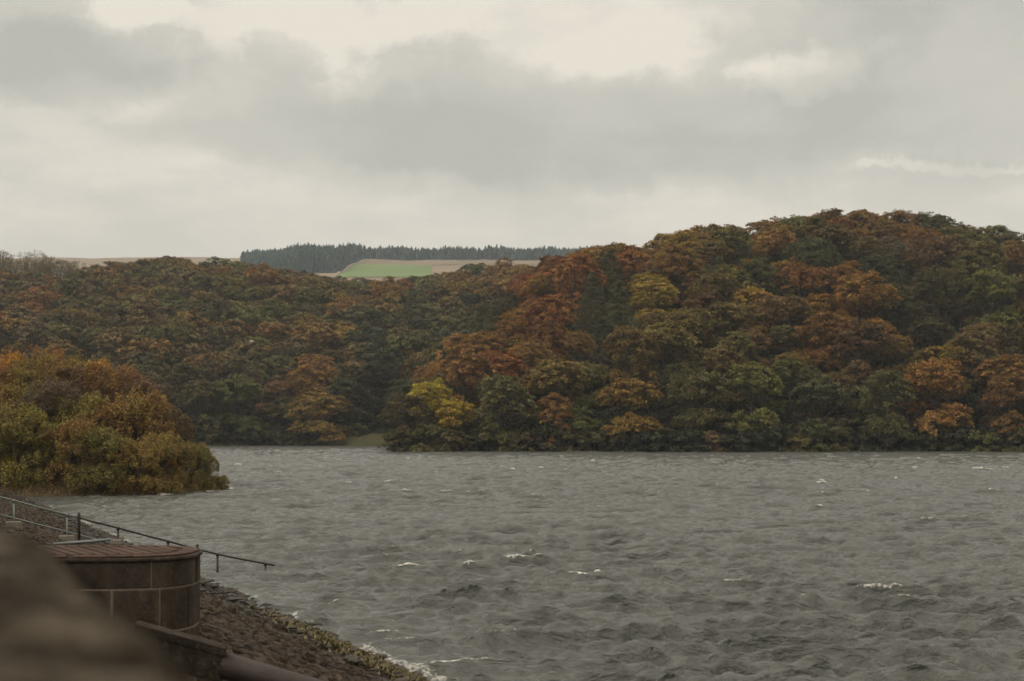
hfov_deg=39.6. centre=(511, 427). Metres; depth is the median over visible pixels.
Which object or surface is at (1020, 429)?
broadleaf tree
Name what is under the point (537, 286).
broadleaf tree
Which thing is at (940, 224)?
broadleaf tree
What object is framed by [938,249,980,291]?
broadleaf tree
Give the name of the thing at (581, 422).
undergrowth
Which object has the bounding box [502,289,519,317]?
conifer tree
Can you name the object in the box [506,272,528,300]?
broadleaf tree
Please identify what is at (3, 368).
birch tree
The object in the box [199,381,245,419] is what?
broadleaf tree
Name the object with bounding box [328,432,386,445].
grass bank
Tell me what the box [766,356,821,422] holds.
broadleaf tree
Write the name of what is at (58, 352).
birch tree
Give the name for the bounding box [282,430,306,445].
shore shrub
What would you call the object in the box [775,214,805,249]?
broadleaf tree
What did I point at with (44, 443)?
willow bush
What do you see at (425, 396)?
broadleaf tree
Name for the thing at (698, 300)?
broadleaf tree
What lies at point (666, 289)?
broadleaf tree
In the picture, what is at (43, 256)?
half bare tree
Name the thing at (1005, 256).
broadleaf tree
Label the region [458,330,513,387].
broadleaf tree
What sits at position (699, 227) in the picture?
broadleaf tree
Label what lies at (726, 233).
broadleaf tree
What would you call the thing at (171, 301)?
woodland
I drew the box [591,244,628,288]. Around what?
broadleaf tree
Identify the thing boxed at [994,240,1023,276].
broadleaf tree
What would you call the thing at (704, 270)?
conifer tree
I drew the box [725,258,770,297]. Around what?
broadleaf tree
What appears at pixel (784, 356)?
broadleaf tree
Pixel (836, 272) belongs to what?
broadleaf tree
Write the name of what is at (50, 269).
half bare tree
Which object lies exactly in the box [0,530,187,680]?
parapet wall
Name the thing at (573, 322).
broadleaf tree
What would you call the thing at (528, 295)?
broadleaf tree
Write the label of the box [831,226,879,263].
broadleaf tree
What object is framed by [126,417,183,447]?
birch tree
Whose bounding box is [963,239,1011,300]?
broadleaf tree
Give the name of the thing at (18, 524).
handrail
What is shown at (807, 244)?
broadleaf tree
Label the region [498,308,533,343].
broadleaf tree
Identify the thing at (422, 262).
field
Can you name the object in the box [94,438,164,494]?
willow bush
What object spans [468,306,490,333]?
conifer tree
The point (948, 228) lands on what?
broadleaf tree
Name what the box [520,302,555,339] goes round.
broadleaf tree
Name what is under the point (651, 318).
broadleaf tree
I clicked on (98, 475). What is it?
willow bush
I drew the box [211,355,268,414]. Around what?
broadleaf tree
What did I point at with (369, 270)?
field
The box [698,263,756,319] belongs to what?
broadleaf tree
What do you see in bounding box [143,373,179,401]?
broadleaf tree
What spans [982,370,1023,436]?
broadleaf tree
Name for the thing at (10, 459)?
willow bush
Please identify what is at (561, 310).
broadleaf tree
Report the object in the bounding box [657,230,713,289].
broadleaf tree
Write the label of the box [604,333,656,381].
broadleaf tree
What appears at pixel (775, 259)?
broadleaf tree
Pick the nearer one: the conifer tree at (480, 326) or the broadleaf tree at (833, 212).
the conifer tree at (480, 326)
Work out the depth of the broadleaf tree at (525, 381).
246.79 m
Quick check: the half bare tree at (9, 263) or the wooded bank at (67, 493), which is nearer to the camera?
the wooded bank at (67, 493)
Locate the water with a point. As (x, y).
(651, 566)
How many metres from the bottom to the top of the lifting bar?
0.118 m
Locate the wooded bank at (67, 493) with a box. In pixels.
[0,471,226,496]
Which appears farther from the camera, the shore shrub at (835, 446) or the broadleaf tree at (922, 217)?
the broadleaf tree at (922, 217)
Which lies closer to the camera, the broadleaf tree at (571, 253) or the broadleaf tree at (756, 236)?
the broadleaf tree at (756, 236)
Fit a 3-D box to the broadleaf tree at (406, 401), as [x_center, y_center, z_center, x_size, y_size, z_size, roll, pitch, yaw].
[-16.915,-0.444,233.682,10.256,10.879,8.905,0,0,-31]
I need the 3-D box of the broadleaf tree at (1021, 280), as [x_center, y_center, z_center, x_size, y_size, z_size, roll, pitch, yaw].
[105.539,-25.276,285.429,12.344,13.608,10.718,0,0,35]
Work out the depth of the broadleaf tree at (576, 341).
256.33 m
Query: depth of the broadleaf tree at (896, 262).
292.03 m
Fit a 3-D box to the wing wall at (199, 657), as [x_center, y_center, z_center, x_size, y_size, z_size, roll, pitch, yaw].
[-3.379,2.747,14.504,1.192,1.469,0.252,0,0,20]
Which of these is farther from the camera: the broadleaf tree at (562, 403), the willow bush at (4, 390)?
the broadleaf tree at (562, 403)
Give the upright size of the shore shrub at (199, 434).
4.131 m
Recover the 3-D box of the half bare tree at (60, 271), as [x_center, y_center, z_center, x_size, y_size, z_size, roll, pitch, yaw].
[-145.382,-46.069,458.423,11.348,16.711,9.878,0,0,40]
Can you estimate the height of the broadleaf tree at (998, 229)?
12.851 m
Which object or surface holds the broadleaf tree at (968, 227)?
on the hills
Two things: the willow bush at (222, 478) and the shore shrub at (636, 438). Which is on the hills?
the shore shrub at (636, 438)
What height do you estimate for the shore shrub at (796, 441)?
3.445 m
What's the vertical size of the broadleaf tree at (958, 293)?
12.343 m
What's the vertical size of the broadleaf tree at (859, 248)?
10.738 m
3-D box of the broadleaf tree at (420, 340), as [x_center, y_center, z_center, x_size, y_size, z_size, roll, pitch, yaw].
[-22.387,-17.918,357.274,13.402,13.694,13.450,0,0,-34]
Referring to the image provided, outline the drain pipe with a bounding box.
[218,653,322,680]
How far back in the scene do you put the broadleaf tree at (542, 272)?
347.31 m
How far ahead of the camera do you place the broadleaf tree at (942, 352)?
245.94 m
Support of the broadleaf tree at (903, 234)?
on the hills
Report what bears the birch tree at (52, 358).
on the wooded bank at (67, 493)
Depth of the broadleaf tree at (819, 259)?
286.50 m
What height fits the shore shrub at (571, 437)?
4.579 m
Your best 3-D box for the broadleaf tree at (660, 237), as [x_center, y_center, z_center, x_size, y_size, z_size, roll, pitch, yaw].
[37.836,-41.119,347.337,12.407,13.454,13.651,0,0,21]
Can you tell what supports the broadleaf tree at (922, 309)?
on the hills
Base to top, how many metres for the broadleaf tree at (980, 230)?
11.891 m
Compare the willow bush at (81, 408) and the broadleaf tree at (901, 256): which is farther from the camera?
the broadleaf tree at (901, 256)
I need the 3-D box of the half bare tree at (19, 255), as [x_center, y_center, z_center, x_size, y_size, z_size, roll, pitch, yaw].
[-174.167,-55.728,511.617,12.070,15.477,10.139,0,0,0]
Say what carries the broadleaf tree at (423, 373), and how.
on the hills
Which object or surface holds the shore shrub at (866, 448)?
on the hills
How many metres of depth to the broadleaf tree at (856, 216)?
331.18 m
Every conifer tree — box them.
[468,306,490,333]
[473,323,483,333]
[483,301,510,336]
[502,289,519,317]
[567,271,608,330]
[575,301,599,350]
[581,304,614,365]
[591,252,631,303]
[595,280,641,352]
[602,270,623,315]
[693,264,712,306]
[733,240,750,290]
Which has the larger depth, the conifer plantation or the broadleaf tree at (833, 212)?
the conifer plantation
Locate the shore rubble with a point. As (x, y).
(239, 597)
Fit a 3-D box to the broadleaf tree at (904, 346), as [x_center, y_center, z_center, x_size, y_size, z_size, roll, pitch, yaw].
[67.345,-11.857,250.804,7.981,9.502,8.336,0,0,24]
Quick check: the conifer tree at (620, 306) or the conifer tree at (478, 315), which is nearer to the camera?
the conifer tree at (620, 306)
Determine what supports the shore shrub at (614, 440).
on the hills
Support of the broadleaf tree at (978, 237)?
on the hills
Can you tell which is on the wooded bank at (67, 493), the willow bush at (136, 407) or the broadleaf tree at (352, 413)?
the willow bush at (136, 407)
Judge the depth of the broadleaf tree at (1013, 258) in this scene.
316.03 m
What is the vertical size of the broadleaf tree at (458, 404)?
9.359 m
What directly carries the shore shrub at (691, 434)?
on the hills
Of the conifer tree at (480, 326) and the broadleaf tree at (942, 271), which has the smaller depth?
the broadleaf tree at (942, 271)
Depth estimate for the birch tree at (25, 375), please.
92.15 m
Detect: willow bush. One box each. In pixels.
[0,381,30,455]
[0,398,9,471]
[0,402,58,489]
[0,421,27,480]
[0,442,35,480]
[2,381,60,459]
[11,421,76,488]
[41,414,105,492]
[49,390,111,464]
[60,425,143,492]
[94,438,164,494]
[104,384,176,470]
[136,429,188,493]
[137,402,195,472]
[146,453,178,483]
[168,440,201,491]
[182,440,217,490]
[197,454,219,485]
[212,474,229,489]
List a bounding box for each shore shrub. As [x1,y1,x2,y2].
[184,430,209,444]
[202,430,232,445]
[217,432,251,445]
[235,430,269,444]
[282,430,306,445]
[295,429,333,445]
[385,426,423,451]
[401,422,446,451]
[433,428,470,451]
[464,434,494,450]
[489,431,522,451]
[510,429,542,451]
[529,423,572,450]
[549,429,588,451]
[572,430,616,450]
[600,431,632,451]
[617,429,663,451]
[637,428,684,451]
[662,428,708,451]
[694,430,734,451]
[719,432,762,451]
[736,430,775,450]
[758,421,794,451]
[783,433,818,451]
[799,429,835,451]
[816,428,860,451]
[848,426,886,451]
[872,433,915,451]
[901,431,932,451]
[917,428,961,451]
[938,426,981,450]
[962,430,1004,451]
[990,431,1023,451]
[1004,432,1023,448]
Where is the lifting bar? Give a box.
[53,536,123,544]
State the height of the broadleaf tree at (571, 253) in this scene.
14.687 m
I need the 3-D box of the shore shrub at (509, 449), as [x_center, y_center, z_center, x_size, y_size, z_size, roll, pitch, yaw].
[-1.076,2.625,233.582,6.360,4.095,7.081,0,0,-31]
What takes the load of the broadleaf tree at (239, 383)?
on the hills
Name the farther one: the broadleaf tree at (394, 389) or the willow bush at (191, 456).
the broadleaf tree at (394, 389)
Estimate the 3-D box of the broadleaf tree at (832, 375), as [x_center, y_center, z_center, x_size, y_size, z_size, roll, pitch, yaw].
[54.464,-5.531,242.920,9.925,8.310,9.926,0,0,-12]
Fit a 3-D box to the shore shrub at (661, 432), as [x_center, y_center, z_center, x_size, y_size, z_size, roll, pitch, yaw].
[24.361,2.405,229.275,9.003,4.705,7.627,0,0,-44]
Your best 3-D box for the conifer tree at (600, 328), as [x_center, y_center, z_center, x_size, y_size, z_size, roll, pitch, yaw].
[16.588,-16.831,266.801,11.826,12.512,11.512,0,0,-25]
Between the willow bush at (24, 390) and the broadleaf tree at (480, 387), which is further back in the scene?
the broadleaf tree at (480, 387)
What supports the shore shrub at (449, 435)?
on the hills
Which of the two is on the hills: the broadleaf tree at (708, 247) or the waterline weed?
the broadleaf tree at (708, 247)
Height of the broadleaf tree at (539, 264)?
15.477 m
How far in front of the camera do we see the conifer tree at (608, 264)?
305.84 m
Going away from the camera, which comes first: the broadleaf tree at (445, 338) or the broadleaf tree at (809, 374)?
the broadleaf tree at (809, 374)
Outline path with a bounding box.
[331,259,366,276]
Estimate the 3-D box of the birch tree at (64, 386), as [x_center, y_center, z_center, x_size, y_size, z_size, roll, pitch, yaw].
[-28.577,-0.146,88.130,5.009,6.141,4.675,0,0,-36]
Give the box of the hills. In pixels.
[0,257,1023,451]
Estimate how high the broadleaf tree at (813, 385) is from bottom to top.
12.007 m
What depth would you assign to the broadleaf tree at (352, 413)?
311.37 m
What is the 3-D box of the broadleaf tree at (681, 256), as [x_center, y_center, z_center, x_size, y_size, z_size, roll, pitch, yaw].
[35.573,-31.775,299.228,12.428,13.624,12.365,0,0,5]
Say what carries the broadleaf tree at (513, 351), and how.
on the hills
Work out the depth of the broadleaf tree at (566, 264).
315.39 m
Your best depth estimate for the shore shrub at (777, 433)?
228.44 m
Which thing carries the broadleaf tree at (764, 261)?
on the hills
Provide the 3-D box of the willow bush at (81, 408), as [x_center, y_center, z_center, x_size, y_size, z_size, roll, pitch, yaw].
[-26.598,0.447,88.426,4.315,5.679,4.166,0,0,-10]
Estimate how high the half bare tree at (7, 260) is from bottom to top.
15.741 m
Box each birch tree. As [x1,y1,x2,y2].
[0,350,24,372]
[0,356,28,387]
[1,356,47,435]
[9,354,48,379]
[14,376,84,456]
[17,349,82,415]
[19,344,72,382]
[42,352,91,391]
[45,362,105,417]
[76,356,129,402]
[79,360,133,435]
[79,399,137,464]
[92,367,162,440]
[98,363,155,398]
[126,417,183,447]
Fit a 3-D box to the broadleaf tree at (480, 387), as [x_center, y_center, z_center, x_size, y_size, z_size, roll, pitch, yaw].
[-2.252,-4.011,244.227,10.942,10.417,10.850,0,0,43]
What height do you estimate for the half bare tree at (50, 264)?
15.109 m
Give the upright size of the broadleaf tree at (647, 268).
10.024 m
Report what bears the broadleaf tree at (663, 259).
on the hills
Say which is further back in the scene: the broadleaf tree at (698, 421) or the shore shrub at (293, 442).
the shore shrub at (293, 442)
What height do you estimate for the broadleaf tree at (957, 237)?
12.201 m
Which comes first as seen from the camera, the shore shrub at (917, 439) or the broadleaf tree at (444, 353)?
the shore shrub at (917, 439)
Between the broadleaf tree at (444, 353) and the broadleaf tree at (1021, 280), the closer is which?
the broadleaf tree at (1021, 280)
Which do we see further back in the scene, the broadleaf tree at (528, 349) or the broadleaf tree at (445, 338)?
the broadleaf tree at (445, 338)
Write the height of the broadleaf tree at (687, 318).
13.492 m
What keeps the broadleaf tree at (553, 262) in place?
on the hills
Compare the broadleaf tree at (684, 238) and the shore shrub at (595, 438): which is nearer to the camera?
the shore shrub at (595, 438)
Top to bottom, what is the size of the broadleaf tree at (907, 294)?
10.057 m
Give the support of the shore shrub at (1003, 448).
on the hills
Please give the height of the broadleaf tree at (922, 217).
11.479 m
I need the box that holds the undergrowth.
[174,251,1023,445]
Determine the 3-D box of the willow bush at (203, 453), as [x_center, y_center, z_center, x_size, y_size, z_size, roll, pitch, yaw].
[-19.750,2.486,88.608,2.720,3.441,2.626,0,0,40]
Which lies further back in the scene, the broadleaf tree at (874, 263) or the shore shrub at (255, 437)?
the shore shrub at (255, 437)
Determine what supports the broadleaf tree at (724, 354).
on the hills
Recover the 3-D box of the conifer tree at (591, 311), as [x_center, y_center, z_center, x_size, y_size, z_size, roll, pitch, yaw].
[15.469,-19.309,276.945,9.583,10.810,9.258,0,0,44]
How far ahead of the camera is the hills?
247.81 m
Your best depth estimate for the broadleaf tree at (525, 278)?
342.40 m
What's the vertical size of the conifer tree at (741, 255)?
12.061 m
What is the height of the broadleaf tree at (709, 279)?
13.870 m
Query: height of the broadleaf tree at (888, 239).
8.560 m
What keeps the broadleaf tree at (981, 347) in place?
on the hills
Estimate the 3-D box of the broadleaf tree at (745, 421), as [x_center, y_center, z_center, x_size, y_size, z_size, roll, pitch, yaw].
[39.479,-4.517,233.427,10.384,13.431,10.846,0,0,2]
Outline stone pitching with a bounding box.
[0,491,397,680]
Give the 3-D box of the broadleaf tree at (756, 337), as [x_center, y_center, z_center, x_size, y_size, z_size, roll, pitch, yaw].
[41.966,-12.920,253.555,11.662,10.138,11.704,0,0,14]
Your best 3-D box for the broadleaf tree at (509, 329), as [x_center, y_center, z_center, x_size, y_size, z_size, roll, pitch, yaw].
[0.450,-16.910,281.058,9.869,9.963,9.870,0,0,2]
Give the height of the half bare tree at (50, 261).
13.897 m
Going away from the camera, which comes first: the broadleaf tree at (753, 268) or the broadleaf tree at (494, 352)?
the broadleaf tree at (494, 352)
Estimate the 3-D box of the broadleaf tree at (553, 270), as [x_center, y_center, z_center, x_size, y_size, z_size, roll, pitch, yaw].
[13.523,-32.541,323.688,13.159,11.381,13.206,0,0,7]
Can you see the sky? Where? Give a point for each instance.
(129, 128)
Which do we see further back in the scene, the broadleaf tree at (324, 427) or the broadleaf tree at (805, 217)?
the broadleaf tree at (805, 217)
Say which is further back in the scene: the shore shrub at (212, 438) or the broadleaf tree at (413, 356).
the broadleaf tree at (413, 356)
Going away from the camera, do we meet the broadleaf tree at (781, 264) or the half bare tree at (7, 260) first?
the broadleaf tree at (781, 264)
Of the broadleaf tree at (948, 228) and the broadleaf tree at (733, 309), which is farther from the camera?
the broadleaf tree at (948, 228)
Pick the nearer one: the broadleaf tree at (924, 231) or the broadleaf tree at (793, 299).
the broadleaf tree at (793, 299)
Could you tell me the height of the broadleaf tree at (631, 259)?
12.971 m
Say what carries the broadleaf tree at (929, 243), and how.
on the hills
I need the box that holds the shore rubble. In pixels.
[0,490,428,680]
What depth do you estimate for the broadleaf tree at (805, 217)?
341.63 m
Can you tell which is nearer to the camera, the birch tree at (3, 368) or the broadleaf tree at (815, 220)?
the birch tree at (3, 368)
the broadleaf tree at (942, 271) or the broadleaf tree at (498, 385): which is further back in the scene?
the broadleaf tree at (942, 271)
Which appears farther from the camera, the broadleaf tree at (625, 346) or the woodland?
the woodland
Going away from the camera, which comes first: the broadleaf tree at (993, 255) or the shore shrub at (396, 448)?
the shore shrub at (396, 448)
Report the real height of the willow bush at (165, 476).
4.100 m
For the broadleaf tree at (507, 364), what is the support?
on the hills
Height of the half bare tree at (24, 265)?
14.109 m
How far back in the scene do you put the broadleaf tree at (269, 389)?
320.75 m
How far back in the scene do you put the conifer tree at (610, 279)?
298.23 m
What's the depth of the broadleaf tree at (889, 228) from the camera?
325.06 m
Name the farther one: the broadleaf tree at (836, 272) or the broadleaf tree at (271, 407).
the broadleaf tree at (271, 407)
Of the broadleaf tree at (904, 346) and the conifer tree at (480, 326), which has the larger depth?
the conifer tree at (480, 326)
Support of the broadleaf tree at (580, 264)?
on the hills
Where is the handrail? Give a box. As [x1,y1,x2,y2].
[0,496,274,571]
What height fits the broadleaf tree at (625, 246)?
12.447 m
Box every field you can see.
[338,264,431,276]
[362,259,540,264]
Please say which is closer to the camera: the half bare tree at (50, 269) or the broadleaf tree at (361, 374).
the broadleaf tree at (361, 374)
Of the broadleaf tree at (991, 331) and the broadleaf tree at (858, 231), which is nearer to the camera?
the broadleaf tree at (991, 331)
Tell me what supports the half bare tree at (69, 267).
on the hills
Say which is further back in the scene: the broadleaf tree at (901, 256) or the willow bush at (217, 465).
the broadleaf tree at (901, 256)
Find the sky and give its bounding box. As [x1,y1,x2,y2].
[0,0,1023,257]
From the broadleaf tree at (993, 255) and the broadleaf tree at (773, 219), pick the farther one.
the broadleaf tree at (773, 219)
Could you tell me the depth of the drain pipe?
14.18 m
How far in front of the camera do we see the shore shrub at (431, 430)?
230.26 m
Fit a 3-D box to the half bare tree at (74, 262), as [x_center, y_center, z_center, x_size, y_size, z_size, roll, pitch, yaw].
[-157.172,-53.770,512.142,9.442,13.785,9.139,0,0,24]
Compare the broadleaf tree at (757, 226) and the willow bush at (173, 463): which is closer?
the willow bush at (173, 463)
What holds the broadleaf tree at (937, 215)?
on the hills
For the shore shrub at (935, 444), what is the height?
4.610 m
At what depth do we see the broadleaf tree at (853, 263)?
294.21 m
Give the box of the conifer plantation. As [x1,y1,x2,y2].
[240,242,587,273]
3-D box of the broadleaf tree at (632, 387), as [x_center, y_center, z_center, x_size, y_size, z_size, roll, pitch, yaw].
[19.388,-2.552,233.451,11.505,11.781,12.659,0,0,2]
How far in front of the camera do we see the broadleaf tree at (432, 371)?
271.64 m
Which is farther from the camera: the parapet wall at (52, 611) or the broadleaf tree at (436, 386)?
the broadleaf tree at (436, 386)
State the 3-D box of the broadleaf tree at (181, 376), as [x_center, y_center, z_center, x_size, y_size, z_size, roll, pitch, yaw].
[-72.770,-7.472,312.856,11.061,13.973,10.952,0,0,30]
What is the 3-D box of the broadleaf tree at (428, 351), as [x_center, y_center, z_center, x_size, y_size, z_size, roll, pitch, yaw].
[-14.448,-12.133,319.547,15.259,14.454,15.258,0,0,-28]
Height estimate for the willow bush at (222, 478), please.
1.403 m
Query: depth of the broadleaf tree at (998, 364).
242.98 m
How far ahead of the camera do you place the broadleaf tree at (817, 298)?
269.02 m
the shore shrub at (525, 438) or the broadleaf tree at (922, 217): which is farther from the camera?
the broadleaf tree at (922, 217)
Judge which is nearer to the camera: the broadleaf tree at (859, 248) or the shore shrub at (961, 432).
the shore shrub at (961, 432)
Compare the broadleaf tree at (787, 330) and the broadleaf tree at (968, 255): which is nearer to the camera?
the broadleaf tree at (787, 330)
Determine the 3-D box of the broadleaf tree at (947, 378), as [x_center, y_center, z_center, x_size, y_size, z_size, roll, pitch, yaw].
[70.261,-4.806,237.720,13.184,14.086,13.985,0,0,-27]
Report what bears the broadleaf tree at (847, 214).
on the hills
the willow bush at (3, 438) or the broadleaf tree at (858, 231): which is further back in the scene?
the broadleaf tree at (858, 231)
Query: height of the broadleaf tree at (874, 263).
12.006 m
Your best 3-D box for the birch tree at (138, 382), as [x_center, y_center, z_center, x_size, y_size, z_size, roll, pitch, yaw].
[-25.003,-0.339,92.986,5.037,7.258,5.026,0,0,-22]
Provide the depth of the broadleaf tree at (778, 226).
317.96 m
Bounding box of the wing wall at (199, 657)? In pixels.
[136,620,226,680]
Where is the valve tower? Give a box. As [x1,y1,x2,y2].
[44,545,202,635]
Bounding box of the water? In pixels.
[29,445,1023,680]
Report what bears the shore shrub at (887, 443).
on the hills
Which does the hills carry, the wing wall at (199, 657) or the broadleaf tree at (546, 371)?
the broadleaf tree at (546, 371)
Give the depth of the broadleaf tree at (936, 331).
256.33 m
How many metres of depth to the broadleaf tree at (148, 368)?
321.29 m
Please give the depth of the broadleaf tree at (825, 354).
252.86 m
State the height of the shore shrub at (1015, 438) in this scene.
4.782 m
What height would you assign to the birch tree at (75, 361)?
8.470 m
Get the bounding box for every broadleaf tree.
[128,359,172,402]
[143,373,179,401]
[160,361,207,417]
[174,379,224,433]
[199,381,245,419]
[207,371,270,433]
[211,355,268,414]
[251,380,296,418]
[261,396,313,438]
[281,360,342,419]
[284,390,352,442]
[319,377,368,427]
[347,359,395,415]
[377,391,438,449]
[381,405,425,440]
[386,377,418,419]
[399,354,426,389]
[403,329,441,354]
[404,377,453,437]
[410,358,445,402]
[415,341,443,367]
[415,382,453,421]
[422,358,471,398]
[423,370,469,416]
[426,343,456,361]
[432,343,497,424]
[434,332,465,390]
[434,397,477,451]
[437,334,457,345]
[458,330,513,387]
[467,349,502,388]
[469,374,539,450]
[470,354,530,408]
[470,373,527,428]
[493,317,534,353]
[493,333,538,369]
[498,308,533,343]
[499,345,539,383]
[503,274,530,303]
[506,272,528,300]
[507,280,530,305]
[512,338,555,393]
[515,374,552,413]
[516,297,544,327]
[517,272,554,309]
[517,357,590,429]
[518,294,581,349]
[520,273,564,311]
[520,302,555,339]
[521,319,573,368]
[528,392,576,448]
[531,254,557,273]
[535,265,563,284]
[541,255,570,295]
[547,260,587,294]
[547,308,578,340]
[552,252,606,323]
[553,255,598,298]
[560,329,597,377]
[563,274,588,312]
[563,360,613,409]
[565,251,578,260]
[576,245,602,262]
[580,245,604,269]
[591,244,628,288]
[595,376,663,437]
[596,325,663,401]
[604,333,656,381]
[608,248,652,298]
[613,243,637,279]
[619,260,652,280]
[626,271,672,310]
[629,319,701,393]
[631,277,679,323]
[636,259,674,303]
[637,311,679,362]
[639,241,665,262]
[641,233,680,251]
[650,307,716,370]
[651,244,707,305]
[651,250,679,283]
[653,361,706,412]
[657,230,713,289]
[665,366,743,430]
[677,290,727,347]
[678,239,736,291]
[682,225,708,242]
[684,231,720,271]
[687,271,736,333]
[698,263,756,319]
[699,301,763,358]
[699,344,749,409]
[702,223,737,263]
[704,226,752,269]
[709,330,763,389]
[719,327,776,378]
[722,360,783,433]
[723,224,749,237]
[725,245,762,261]
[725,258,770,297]
[726,285,775,334]
[733,259,795,316]
[741,220,773,254]
[742,256,782,291]
[742,294,797,354]
[750,226,798,291]
[750,234,783,256]
[753,221,804,261]
[754,216,781,250]
[763,253,794,262]
[764,257,804,296]
[764,262,833,321]
[766,324,809,364]
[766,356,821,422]
[770,349,811,396]
[773,293,812,343]
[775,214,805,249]
[781,236,845,292]
[783,310,859,371]
[784,375,852,438]
[789,293,843,327]
[792,214,844,252]
[797,248,843,298]
[802,212,827,223]
[809,223,860,265]
[812,208,846,226]
[814,264,864,317]
[819,370,857,412]
[820,270,903,345]
[824,216,854,250]
[828,319,903,395]
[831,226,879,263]
[841,260,863,293]
[841,369,917,440]
[843,209,888,248]
[844,209,876,235]
[844,236,885,274]
[855,255,911,312]
[862,218,907,255]
[862,283,922,330]
[864,252,907,291]
[873,334,914,376]
[876,234,907,263]
[879,240,919,276]
[880,252,917,284]
[881,209,920,243]
[882,223,914,243]
[886,357,974,435]
[889,210,924,227]
[894,222,923,253]
[900,316,955,358]
[900,343,975,400]
[902,228,943,267]
[902,232,962,290]
[903,300,942,344]
[906,211,933,226]
[911,270,956,325]
[913,265,957,307]
[918,213,952,228]
[919,215,958,235]
[921,233,974,267]
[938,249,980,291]
[939,221,973,243]
[941,260,989,321]
[945,257,1000,310]
[945,328,999,391]
[949,250,993,315]
[957,232,998,264]
[958,321,1012,369]
[961,224,975,230]
[962,263,1021,336]
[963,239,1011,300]
[970,226,999,263]
[971,353,1023,415]
[974,240,1007,277]
[981,275,1022,323]
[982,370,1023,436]
[984,225,1015,240]
[989,248,1023,293]
[992,231,1023,267]
[992,277,1023,311]
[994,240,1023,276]
[1008,322,1023,373]
[1009,274,1023,322]
[1010,391,1023,434]
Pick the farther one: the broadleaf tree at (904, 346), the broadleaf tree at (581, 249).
the broadleaf tree at (581, 249)
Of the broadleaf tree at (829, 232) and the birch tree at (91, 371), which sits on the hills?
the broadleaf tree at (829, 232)
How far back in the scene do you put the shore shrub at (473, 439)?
231.82 m
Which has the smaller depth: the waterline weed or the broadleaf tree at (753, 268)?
the waterline weed
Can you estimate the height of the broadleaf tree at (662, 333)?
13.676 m
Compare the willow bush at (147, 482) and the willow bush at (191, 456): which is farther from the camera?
the willow bush at (191, 456)
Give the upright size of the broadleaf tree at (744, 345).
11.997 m
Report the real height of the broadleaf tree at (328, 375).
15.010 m
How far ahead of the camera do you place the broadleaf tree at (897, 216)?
339.48 m
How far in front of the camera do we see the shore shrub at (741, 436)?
226.74 m
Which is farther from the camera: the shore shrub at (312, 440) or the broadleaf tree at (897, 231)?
the broadleaf tree at (897, 231)
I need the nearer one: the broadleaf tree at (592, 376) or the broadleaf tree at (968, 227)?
the broadleaf tree at (592, 376)
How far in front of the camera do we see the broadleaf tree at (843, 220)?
328.84 m
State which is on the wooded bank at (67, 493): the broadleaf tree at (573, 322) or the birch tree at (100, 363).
the birch tree at (100, 363)
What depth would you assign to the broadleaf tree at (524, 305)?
301.81 m
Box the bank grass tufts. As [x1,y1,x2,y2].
[0,478,220,496]
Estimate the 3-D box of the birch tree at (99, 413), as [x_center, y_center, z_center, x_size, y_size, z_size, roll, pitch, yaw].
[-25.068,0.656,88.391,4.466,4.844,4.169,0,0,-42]
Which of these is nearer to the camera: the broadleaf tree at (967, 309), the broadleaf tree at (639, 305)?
the broadleaf tree at (967, 309)
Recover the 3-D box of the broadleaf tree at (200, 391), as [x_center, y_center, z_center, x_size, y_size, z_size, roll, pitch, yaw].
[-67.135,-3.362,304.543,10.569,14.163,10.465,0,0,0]
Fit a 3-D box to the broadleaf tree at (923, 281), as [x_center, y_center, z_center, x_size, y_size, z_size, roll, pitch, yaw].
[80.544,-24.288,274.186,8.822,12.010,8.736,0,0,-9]
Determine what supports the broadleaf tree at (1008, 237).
on the hills
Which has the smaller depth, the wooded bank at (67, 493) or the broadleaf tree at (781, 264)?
the wooded bank at (67, 493)
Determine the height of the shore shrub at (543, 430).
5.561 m
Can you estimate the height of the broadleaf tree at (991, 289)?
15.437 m
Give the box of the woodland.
[0,255,535,406]
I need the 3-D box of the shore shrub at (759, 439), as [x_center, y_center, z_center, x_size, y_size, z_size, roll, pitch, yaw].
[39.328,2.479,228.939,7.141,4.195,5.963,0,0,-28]
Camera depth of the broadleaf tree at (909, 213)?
347.52 m
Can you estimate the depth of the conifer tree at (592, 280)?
288.69 m
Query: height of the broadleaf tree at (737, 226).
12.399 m
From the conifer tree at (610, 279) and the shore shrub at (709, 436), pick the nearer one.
the shore shrub at (709, 436)
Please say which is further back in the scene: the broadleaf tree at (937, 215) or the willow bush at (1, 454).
the broadleaf tree at (937, 215)
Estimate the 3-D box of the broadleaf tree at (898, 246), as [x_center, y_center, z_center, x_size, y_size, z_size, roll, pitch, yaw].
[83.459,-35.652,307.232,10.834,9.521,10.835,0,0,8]
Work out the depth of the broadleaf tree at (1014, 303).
296.37 m
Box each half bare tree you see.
[0,249,17,273]
[0,254,25,291]
[12,259,45,290]
[13,256,39,287]
[15,252,41,277]
[26,249,54,272]
[29,264,54,278]
[37,261,63,276]
[39,256,63,276]
[40,257,64,275]
[45,260,72,279]
[56,263,79,277]
[57,259,74,277]
[61,259,86,273]
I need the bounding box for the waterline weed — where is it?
[231,601,432,680]
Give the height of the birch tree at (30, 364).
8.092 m
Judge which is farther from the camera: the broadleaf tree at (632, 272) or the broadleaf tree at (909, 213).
the broadleaf tree at (909, 213)
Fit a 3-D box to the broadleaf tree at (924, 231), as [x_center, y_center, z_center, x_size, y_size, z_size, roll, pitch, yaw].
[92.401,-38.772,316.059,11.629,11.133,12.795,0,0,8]

